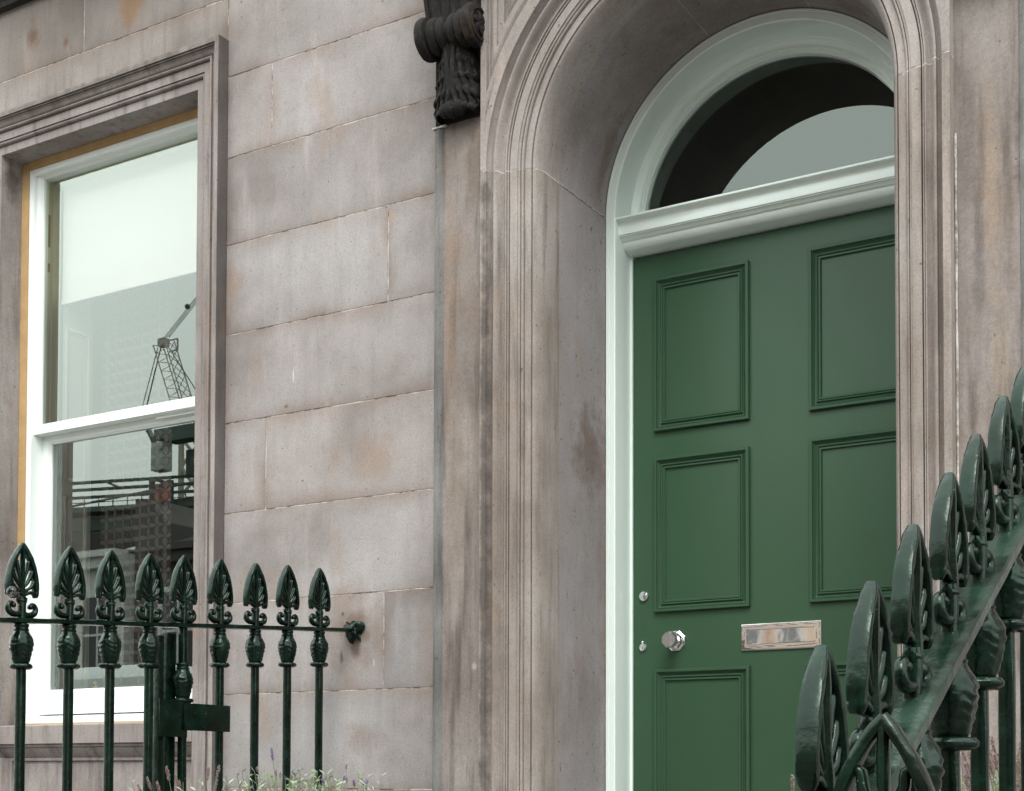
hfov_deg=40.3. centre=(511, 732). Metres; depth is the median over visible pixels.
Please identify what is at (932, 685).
stair railing
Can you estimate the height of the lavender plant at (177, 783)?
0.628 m
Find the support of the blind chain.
hanging from the stone townhouse
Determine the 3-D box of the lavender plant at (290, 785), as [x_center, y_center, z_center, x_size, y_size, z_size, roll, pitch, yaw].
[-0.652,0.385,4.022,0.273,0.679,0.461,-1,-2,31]
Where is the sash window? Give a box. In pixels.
[25,117,197,722]
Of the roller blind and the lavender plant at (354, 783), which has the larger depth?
the roller blind
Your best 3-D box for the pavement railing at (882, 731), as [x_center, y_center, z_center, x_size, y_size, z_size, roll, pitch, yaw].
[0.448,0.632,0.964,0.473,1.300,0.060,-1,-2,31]
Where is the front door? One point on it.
(764, 364)
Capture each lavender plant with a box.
[127,765,264,790]
[223,748,345,790]
[308,764,385,790]
[790,774,794,790]
[961,735,1020,790]
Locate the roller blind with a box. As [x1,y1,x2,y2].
[62,147,196,304]
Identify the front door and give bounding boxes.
[633,206,896,790]
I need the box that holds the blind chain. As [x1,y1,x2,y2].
[57,445,61,689]
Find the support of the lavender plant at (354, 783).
on the steps
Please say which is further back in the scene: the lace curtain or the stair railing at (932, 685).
the lace curtain
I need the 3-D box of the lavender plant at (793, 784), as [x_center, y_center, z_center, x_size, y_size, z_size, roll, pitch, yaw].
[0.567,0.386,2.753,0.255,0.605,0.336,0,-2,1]
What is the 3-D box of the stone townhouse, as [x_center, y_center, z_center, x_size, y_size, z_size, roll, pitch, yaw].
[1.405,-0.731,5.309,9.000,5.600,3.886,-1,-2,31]
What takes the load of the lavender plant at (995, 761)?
on the steps
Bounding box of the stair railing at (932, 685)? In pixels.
[795,367,1023,790]
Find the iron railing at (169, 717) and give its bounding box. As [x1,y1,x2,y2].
[0,542,364,790]
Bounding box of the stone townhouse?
[0,0,1023,790]
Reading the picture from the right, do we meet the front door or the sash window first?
the front door
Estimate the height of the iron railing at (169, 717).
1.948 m

